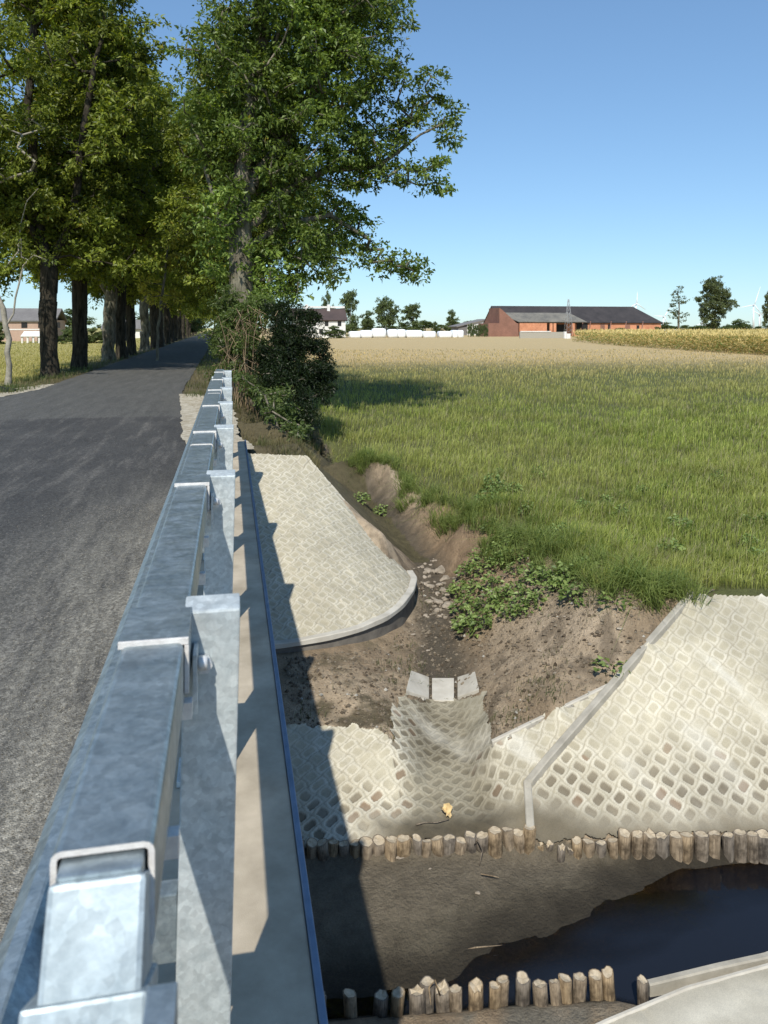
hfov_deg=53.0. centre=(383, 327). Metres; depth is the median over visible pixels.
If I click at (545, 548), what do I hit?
grass tussock
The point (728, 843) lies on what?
wooden pile
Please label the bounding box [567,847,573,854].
wooden pile
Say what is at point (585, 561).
weed plant
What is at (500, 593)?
weed plant
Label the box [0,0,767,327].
sky
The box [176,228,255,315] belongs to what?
roadside tree
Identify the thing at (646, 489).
weed plant
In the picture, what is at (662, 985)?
kerb
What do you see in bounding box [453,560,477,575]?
weed plant
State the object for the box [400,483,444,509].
grass tussock
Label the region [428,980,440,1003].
stick
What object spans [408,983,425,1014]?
wooden pile
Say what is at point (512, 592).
weed plant
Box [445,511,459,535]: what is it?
grass tussock
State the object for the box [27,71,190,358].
roadside tree
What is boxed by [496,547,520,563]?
weed plant
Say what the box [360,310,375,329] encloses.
distant tree
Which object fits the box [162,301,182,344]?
roadside tree
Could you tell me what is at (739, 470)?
meadow grass
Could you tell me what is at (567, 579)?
weed plant
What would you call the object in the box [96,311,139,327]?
distant tree
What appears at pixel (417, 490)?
grass tussock
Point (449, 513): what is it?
grass tussock
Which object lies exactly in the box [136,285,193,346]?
roadside tree
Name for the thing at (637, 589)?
grass tussock
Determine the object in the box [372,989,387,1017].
wooden pile
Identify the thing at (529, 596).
weed plant
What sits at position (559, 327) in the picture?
door
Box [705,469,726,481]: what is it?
weed plant
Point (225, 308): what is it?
green shrub
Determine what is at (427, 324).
distant tree
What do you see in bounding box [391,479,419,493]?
grass tussock
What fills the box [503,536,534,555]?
grass tussock
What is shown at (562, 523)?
weed plant
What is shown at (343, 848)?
wooden pile
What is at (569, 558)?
grass tussock
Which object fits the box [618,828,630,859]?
wooden pile
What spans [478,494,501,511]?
grass tussock
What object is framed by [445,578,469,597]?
weed plant
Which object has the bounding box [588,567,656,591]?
grass tussock
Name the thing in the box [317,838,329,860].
wooden pile
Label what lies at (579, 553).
grass tussock
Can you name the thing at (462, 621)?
weed plant
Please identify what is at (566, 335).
gate pillar
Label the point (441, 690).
paving slab
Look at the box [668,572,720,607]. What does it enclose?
grass tussock
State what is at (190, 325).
roadside tree
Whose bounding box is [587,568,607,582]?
grass tussock
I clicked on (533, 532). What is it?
grass tussock
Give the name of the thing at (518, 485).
weed plant
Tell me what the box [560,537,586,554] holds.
grass tussock
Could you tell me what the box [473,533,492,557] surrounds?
grass tussock
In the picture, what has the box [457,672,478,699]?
paving slab
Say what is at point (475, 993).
wooden pile
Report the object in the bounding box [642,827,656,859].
wooden pile
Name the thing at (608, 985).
wooden pile
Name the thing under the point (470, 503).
grass tussock
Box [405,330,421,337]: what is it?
wrapped bale
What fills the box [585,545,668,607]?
grass tussock
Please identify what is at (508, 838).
wooden pile
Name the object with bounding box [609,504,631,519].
weed plant
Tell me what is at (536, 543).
grass tussock
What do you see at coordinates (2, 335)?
distant tree
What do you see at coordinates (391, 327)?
distant tree
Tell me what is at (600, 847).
wooden pile
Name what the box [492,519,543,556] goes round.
grass tussock
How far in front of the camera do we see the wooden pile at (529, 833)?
5.60 m
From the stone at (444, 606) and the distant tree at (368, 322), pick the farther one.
the distant tree at (368, 322)
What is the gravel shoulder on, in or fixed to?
on the ground at (386, 924)
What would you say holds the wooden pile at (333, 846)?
on the ground at (386, 924)
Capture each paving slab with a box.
[406,671,428,699]
[432,678,453,701]
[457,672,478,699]
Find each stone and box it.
[424,599,432,603]
[433,599,443,604]
[435,565,444,573]
[439,575,450,581]
[442,604,448,608]
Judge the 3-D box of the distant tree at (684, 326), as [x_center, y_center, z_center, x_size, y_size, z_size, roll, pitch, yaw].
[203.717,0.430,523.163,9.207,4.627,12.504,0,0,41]
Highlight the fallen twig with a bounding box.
[416,803,452,825]
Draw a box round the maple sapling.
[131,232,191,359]
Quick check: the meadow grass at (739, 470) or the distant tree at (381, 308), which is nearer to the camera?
the meadow grass at (739, 470)
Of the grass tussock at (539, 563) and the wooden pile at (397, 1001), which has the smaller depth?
the wooden pile at (397, 1001)
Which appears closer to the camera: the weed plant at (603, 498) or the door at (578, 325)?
the weed plant at (603, 498)
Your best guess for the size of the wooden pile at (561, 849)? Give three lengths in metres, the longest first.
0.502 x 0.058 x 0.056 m
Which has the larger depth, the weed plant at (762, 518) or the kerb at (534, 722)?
the weed plant at (762, 518)
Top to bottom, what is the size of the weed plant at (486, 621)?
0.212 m
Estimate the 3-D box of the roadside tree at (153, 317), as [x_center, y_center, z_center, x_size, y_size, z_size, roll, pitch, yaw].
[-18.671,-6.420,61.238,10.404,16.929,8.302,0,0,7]
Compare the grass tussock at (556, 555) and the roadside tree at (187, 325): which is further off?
the roadside tree at (187, 325)
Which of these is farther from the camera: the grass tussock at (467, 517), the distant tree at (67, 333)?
the distant tree at (67, 333)
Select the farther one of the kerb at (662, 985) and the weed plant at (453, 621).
the weed plant at (453, 621)
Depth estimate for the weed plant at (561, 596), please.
7.62 m
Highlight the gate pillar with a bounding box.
[563,332,569,338]
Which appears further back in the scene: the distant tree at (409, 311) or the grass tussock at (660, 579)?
the distant tree at (409, 311)
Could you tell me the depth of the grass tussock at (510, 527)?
9.77 m
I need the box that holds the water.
[326,862,767,1018]
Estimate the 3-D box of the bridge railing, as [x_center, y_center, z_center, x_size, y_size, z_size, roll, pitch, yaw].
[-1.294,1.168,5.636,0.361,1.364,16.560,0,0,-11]
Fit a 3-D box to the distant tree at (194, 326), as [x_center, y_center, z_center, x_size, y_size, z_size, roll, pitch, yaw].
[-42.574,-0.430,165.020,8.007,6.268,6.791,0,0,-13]
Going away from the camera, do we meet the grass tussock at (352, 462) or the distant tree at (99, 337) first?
the grass tussock at (352, 462)
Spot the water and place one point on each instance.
(680, 920)
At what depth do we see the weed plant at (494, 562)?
9.23 m
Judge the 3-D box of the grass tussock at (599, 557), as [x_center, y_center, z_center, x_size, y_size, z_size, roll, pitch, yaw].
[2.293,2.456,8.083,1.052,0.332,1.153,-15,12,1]
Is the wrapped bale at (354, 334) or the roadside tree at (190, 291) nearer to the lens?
the roadside tree at (190, 291)
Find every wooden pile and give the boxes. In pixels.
[306,838,317,859]
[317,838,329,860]
[328,839,338,856]
[338,840,349,856]
[343,988,356,1018]
[349,839,359,858]
[358,836,373,859]
[372,834,384,855]
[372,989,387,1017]
[385,835,397,861]
[390,986,404,1017]
[396,834,410,859]
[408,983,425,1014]
[412,833,421,854]
[420,976,434,1013]
[421,839,431,857]
[430,835,443,856]
[435,978,449,1012]
[443,834,455,855]
[449,984,462,1012]
[455,836,466,855]
[464,830,475,853]
[468,977,482,1011]
[476,830,487,852]
[488,826,502,858]
[488,980,500,1009]
[496,975,508,1006]
[501,826,514,851]
[513,828,524,853]
[515,970,530,1006]
[523,823,535,854]
[532,979,547,1007]
[537,841,543,850]
[545,839,553,851]
[549,978,561,1005]
[557,843,565,862]
[558,973,571,1003]
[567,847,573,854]
[571,836,581,859]
[572,972,586,1002]
[582,838,594,857]
[588,969,602,1000]
[595,840,605,857]
[601,965,615,1001]
[607,837,618,859]
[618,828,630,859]
[631,830,642,859]
[637,974,648,1004]
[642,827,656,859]
[656,831,669,859]
[669,830,682,861]
[679,831,693,863]
[693,830,708,862]
[707,830,720,859]
[721,832,734,862]
[733,828,746,862]
[747,831,758,863]
[755,828,767,863]
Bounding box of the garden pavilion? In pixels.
[20,331,39,342]
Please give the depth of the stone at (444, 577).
10.12 m
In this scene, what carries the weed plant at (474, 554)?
on the ground at (386, 924)
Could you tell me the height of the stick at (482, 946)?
0.022 m
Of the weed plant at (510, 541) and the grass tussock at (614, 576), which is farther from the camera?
the weed plant at (510, 541)
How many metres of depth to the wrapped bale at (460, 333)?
192.62 m
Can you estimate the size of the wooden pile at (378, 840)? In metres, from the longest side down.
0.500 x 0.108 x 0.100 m
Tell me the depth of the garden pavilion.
98.28 m
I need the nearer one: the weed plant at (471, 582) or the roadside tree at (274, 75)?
the weed plant at (471, 582)
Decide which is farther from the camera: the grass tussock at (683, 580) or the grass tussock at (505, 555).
the grass tussock at (505, 555)
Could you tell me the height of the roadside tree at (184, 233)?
13.916 m
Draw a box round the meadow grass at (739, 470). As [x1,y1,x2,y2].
[292,348,767,597]
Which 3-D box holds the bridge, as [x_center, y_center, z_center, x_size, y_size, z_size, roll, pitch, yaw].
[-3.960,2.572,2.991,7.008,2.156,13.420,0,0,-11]
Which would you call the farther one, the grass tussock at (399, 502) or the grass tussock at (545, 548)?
the grass tussock at (399, 502)
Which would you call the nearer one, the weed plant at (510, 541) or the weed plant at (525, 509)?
the weed plant at (510, 541)
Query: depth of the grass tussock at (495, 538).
9.84 m
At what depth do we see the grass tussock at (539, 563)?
8.57 m
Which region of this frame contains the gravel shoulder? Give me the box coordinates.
[179,394,253,448]
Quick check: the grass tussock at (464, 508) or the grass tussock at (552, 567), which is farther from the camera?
the grass tussock at (464, 508)
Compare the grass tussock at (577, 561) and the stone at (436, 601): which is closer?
the grass tussock at (577, 561)
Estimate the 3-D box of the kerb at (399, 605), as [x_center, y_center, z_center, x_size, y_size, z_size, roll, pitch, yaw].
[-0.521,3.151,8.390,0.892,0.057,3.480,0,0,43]
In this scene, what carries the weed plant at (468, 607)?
on the ground at (386, 924)
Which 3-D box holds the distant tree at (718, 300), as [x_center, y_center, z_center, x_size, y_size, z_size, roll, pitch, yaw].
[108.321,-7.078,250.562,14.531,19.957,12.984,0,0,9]
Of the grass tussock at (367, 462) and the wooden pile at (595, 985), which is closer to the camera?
the wooden pile at (595, 985)
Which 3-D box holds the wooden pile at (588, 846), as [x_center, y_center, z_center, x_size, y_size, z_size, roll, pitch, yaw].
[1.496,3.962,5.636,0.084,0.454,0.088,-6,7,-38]
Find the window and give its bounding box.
[21,322,26,327]
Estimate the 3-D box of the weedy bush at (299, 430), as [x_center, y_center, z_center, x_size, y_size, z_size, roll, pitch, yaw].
[-1.968,1.486,14.154,0.945,1.320,3.097,0,0,-28]
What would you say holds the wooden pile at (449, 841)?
on the ground at (386, 924)
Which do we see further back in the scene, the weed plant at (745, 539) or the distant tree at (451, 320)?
the distant tree at (451, 320)
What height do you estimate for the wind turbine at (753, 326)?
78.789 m
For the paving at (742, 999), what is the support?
on the ground at (386, 924)
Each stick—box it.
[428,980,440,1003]
[468,945,499,948]
[474,839,482,865]
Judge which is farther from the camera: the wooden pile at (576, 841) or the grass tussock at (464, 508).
the grass tussock at (464, 508)
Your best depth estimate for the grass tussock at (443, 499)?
11.82 m
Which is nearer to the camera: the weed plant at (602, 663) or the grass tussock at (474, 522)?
the weed plant at (602, 663)
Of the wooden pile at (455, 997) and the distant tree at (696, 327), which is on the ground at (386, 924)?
the distant tree at (696, 327)
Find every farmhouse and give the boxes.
[0,308,67,340]
[100,320,140,337]
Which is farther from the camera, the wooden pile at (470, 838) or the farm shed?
the farm shed
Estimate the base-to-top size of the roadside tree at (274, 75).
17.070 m
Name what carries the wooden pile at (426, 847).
on the ground at (386, 924)
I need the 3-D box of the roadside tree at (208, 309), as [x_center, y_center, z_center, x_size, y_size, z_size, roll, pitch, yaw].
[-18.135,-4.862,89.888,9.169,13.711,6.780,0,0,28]
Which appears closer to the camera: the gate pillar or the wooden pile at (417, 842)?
the wooden pile at (417, 842)
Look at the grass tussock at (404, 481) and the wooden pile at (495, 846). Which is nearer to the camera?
the wooden pile at (495, 846)
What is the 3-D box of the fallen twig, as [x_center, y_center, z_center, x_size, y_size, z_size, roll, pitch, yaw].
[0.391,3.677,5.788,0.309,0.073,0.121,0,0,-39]
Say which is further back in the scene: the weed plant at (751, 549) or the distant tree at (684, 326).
the distant tree at (684, 326)
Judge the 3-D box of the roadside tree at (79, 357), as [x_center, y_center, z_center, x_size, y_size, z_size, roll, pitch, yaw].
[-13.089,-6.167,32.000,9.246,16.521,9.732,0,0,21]
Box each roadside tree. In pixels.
[0,0,173,378]
[0,0,205,370]
[15,49,193,361]
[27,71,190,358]
[88,149,191,355]
[134,296,199,345]
[136,146,203,351]
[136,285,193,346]
[148,45,354,300]
[148,294,204,340]
[149,184,191,348]
[158,0,470,393]
[158,92,327,298]
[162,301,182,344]
[169,293,205,342]
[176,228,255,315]
[177,297,201,339]
[181,296,207,338]
[184,300,204,336]
[189,297,201,335]
[197,282,265,321]
[197,297,218,315]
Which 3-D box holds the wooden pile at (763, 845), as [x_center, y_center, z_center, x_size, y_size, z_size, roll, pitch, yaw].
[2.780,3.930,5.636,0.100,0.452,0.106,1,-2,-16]
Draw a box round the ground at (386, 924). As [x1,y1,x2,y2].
[0,328,767,1023]
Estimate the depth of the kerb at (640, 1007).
4.37 m
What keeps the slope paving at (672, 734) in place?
on the ground at (386, 924)
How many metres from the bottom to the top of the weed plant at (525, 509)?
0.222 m
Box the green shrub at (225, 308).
[195,283,303,424]
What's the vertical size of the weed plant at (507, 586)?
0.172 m
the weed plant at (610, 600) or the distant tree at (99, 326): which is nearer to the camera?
the weed plant at (610, 600)
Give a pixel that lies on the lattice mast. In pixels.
(567, 314)
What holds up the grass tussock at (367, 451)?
on the ground at (386, 924)
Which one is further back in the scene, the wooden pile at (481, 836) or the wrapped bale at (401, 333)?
the wrapped bale at (401, 333)
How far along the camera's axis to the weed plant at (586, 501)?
10.50 m
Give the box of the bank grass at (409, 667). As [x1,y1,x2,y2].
[291,457,696,737]
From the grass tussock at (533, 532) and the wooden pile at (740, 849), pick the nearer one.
the wooden pile at (740, 849)
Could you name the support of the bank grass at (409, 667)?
on the ground at (386, 924)
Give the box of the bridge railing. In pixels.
[0,369,239,1023]
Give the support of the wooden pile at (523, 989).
in the water
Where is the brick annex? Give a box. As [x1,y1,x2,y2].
[478,308,517,336]
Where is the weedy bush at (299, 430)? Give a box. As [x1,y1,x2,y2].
[232,370,313,443]
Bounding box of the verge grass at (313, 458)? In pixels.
[0,337,321,468]
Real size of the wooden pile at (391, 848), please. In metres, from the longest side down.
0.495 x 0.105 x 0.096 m
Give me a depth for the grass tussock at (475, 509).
10.91 m
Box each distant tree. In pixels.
[0,323,5,343]
[58,336,64,343]
[59,327,89,343]
[64,308,96,331]
[88,327,102,342]
[93,332,102,342]
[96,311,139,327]
[185,316,203,335]
[191,318,210,331]
[205,317,215,326]
[321,290,335,308]
[323,325,340,337]
[336,330,348,337]
[338,289,359,332]
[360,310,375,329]
[373,295,400,334]
[385,325,396,329]
[396,323,406,330]
[397,303,423,330]
[418,320,433,330]
[431,321,440,331]
[444,309,459,330]
[661,322,672,328]
[667,285,690,328]
[680,325,690,329]
[684,325,712,329]
[694,275,739,329]
[724,319,751,329]
[762,291,767,326]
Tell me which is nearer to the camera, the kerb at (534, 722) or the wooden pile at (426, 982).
the wooden pile at (426, 982)
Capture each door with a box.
[556,324,565,331]
[576,323,587,334]
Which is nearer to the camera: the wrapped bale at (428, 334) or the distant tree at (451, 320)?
the wrapped bale at (428, 334)
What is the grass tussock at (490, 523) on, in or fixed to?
on the ground at (386, 924)
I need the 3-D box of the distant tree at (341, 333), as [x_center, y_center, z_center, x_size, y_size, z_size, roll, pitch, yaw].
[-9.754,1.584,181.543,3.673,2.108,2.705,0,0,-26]
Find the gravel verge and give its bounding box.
[0,384,53,396]
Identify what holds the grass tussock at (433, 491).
on the ground at (386, 924)
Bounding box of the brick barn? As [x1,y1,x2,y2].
[483,306,662,335]
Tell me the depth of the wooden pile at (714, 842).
5.61 m
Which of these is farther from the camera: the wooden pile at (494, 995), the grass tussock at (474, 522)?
the grass tussock at (474, 522)
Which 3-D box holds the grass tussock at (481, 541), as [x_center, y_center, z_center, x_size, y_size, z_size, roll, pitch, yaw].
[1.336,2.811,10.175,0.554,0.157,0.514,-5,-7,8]
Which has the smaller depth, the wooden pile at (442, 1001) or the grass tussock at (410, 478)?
the wooden pile at (442, 1001)
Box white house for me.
[291,304,347,337]
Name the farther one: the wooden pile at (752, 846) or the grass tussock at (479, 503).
the grass tussock at (479, 503)
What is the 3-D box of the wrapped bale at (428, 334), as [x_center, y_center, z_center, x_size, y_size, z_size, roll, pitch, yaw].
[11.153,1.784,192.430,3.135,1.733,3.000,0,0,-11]
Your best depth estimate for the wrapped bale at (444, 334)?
192.25 m
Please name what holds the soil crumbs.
on the ground at (386, 924)
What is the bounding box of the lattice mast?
[564,301,572,336]
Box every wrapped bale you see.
[348,331,360,337]
[360,330,372,337]
[371,328,385,337]
[387,329,397,337]
[397,329,405,337]
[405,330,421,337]
[422,331,435,337]
[437,331,451,337]
[450,330,456,337]
[457,330,463,337]
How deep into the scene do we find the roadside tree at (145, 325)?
55.93 m
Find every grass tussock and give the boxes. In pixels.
[340,455,359,466]
[352,462,367,474]
[355,452,369,466]
[356,444,382,457]
[356,455,373,467]
[358,446,378,459]
[367,449,378,462]
[369,455,390,464]
[377,449,392,463]
[378,451,401,463]
[379,473,429,487]
[381,446,415,475]
[381,494,409,513]
[388,471,417,491]
[390,479,435,513]
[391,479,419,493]
[391,485,413,497]
[391,505,453,529]
[392,468,416,480]
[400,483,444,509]
[410,485,422,493]
[413,512,456,539]
[415,479,453,497]
[424,489,459,505]
[426,492,440,503]
[427,504,469,525]
[436,513,462,533]
[437,506,459,522]
[440,506,494,530]
[445,490,469,508]
[445,493,479,518]
[445,498,485,511]
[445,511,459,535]
[446,510,512,533]
[449,492,487,516]
[452,526,511,549]
[455,510,475,523]
[465,542,510,563]
[466,491,493,511]
[471,516,525,541]
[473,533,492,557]
[475,536,488,545]
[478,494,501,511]
[479,489,516,508]
[488,537,535,565]
[490,507,552,527]
[492,508,535,547]
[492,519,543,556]
[492,520,522,535]
[501,520,564,545]
[501,535,526,553]
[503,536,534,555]
[506,511,562,558]
[507,530,589,558]
[514,522,578,549]
[515,549,549,572]
[522,531,590,552]
[527,525,557,538]
[528,543,545,561]
[529,518,616,546]
[530,554,574,585]
[532,551,582,572]
[535,547,587,574]
[536,554,611,582]
[542,540,608,592]
[545,530,576,557]
[545,549,571,561]
[547,544,621,598]
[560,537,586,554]
[569,547,602,562]
[571,533,632,571]
[574,562,645,611]
[575,540,609,556]
[585,544,701,591]
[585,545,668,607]
[586,545,685,613]
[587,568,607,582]
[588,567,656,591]
[590,560,631,593]
[590,572,719,651]
[623,566,693,606]
[625,564,659,584]
[630,565,681,605]
[636,566,690,594]
[639,564,713,599]
[642,563,695,603]
[644,562,702,592]
[650,581,716,601]
[657,571,713,599]
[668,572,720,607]
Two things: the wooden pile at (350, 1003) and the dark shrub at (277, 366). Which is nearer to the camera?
the wooden pile at (350, 1003)
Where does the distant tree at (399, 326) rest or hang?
on the ground at (386, 924)
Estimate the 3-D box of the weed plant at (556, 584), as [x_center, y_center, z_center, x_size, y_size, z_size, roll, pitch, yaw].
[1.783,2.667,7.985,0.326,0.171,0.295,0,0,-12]
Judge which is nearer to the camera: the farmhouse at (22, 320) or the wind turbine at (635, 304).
the farmhouse at (22, 320)
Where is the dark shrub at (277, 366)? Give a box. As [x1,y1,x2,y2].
[241,295,338,444]
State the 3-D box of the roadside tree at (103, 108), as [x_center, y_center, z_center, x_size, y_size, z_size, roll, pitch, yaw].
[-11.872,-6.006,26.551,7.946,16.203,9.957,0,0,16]
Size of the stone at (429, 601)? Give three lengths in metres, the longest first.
0.129 x 0.096 x 0.066 m
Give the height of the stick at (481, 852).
0.147 m
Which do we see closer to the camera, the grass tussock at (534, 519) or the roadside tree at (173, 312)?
the grass tussock at (534, 519)
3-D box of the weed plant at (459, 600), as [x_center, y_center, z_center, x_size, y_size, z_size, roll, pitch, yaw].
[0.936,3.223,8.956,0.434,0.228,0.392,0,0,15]
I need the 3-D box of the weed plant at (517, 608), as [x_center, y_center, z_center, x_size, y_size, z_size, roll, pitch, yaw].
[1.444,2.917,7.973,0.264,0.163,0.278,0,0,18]
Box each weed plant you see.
[354,492,371,504]
[373,504,388,515]
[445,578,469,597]
[447,594,475,614]
[451,615,469,628]
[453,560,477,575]
[453,611,482,637]
[461,579,483,595]
[464,597,483,613]
[465,557,492,577]
[466,548,487,562]
[466,608,493,629]
[473,482,498,503]
[473,588,504,613]
[475,570,504,591]
[477,519,498,532]
[481,472,504,490]
[484,552,508,569]
[485,541,503,554]
[488,593,507,608]
[489,478,510,494]
[495,586,513,603]
[495,602,518,621]
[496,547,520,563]
[501,534,523,548]
[503,561,523,575]
[504,482,523,493]
[505,576,525,593]
[508,584,534,604]
[510,600,533,616]
[517,500,538,514]
[517,547,532,559]
[518,561,544,580]
[521,588,549,609]
[526,565,554,589]
[527,465,545,481]
[540,575,566,592]
[543,561,580,585]
[548,520,569,536]
[557,582,587,605]
[573,555,600,567]
[575,497,595,512]
[591,655,631,678]
[596,591,632,611]
[599,494,614,508]
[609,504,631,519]
[634,484,649,495]
[654,538,686,559]
[666,514,693,533]
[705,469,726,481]
[736,514,756,524]
[737,533,760,546]
[745,546,767,561]
[755,511,767,525]
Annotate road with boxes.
[0,332,211,942]
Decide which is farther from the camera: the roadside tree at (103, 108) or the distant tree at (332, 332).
the distant tree at (332, 332)
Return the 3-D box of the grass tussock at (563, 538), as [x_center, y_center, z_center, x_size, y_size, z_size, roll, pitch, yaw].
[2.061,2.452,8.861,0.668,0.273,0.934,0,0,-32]
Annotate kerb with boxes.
[274,570,416,648]
[491,684,605,747]
[523,590,692,826]
[595,963,767,1023]
[647,951,767,996]
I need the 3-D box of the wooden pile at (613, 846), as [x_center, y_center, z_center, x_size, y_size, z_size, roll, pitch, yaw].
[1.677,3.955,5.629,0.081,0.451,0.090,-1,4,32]
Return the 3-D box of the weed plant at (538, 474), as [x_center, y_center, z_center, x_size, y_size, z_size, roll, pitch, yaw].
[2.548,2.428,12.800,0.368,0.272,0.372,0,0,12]
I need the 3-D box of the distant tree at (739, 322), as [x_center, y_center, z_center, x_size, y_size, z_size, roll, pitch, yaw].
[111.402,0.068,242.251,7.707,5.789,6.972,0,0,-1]
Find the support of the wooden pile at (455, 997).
in the water
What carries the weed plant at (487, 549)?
on the ground at (386, 924)
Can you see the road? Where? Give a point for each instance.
(109, 435)
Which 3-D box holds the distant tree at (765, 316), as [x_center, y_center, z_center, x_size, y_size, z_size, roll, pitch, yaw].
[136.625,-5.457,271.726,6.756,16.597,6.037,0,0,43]
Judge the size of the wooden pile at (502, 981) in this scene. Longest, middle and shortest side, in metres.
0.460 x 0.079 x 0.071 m
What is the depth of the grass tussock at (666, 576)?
7.42 m
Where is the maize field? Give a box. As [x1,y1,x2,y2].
[572,328,767,354]
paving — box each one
[248,453,409,640]
[286,691,598,847]
[532,593,767,843]
[609,968,767,1023]
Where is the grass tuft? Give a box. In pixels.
[0,386,15,391]
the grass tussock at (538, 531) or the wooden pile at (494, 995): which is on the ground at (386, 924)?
the grass tussock at (538, 531)
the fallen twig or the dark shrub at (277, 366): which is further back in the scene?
the dark shrub at (277, 366)
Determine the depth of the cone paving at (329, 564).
9.05 m
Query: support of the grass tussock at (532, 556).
on the ground at (386, 924)
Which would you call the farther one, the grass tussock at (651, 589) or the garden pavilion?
the garden pavilion
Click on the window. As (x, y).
(23, 324)
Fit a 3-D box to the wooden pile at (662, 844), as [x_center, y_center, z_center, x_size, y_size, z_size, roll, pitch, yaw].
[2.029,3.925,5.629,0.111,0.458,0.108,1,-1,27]
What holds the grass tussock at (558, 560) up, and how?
on the ground at (386, 924)
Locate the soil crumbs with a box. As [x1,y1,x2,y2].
[283,543,714,734]
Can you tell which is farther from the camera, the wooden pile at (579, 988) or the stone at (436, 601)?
the stone at (436, 601)
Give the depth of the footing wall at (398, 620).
8.15 m
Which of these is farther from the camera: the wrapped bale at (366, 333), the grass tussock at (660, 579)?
the wrapped bale at (366, 333)
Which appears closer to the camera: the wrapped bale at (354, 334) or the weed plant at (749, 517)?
the weed plant at (749, 517)
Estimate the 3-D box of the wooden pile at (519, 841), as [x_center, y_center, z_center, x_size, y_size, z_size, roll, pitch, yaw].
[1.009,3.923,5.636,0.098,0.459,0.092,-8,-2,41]
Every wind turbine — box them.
[631,292,645,309]
[739,286,762,327]
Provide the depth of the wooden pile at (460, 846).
5.58 m
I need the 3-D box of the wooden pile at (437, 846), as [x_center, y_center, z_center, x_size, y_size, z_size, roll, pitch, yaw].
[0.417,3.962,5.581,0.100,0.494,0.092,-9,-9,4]
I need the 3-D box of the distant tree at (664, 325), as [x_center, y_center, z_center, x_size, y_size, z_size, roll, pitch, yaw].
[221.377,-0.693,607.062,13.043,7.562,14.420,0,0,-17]
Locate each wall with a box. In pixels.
[275,592,414,653]
[519,331,562,337]
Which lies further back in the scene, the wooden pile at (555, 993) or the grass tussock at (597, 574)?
the grass tussock at (597, 574)
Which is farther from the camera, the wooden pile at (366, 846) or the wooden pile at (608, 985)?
the wooden pile at (366, 846)
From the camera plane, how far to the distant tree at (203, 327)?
322.30 m
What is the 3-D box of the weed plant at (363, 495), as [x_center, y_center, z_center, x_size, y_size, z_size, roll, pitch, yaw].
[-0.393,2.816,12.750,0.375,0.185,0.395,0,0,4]
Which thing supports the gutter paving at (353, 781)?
on the ground at (386, 924)
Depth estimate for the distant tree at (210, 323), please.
290.77 m
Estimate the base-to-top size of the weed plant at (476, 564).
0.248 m
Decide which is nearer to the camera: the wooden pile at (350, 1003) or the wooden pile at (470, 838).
the wooden pile at (350, 1003)
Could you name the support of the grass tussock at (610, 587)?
on the ground at (386, 924)
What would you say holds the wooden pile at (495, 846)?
on the ground at (386, 924)
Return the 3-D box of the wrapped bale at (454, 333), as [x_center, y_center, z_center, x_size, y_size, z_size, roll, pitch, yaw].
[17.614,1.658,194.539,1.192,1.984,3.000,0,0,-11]
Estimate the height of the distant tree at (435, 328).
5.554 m
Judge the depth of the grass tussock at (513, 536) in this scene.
9.50 m
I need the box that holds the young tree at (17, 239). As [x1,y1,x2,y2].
[0,103,60,384]
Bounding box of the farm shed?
[447,319,484,334]
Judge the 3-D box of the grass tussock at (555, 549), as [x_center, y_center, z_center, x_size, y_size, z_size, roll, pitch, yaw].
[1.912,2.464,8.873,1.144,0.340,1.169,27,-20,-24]
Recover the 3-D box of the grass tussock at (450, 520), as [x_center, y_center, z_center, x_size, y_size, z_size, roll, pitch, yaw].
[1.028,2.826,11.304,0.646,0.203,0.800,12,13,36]
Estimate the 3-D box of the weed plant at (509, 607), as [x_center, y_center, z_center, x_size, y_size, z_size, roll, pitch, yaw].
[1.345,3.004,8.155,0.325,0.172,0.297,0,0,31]
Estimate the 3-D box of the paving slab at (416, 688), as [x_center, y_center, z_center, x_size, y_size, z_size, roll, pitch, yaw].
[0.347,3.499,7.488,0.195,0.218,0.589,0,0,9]
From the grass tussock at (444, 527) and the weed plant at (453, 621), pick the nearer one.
the weed plant at (453, 621)
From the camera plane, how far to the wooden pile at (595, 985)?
4.42 m
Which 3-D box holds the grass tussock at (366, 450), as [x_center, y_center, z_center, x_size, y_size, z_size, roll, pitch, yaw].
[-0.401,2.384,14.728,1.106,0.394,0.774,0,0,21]
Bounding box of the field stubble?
[0,338,150,382]
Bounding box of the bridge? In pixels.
[158,440,327,1023]
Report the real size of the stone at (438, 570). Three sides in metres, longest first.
0.190 x 0.157 x 0.078 m
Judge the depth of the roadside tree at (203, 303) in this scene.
104.47 m
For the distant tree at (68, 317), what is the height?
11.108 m
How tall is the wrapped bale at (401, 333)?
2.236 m
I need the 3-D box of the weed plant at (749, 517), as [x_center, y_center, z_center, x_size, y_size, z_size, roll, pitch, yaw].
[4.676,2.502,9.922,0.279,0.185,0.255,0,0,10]
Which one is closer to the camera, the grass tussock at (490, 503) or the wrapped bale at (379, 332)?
the grass tussock at (490, 503)
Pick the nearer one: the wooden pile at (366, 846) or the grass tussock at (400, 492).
the wooden pile at (366, 846)
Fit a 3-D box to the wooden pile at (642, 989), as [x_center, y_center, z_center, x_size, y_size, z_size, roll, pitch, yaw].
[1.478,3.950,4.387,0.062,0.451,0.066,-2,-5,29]
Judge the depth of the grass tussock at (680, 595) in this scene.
7.22 m
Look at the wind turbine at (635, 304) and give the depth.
1415.80 m
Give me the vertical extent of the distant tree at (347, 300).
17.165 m
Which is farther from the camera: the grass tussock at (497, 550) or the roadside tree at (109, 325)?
the roadside tree at (109, 325)
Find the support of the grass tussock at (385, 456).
on the ground at (386, 924)
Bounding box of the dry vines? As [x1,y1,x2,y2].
[212,305,277,420]

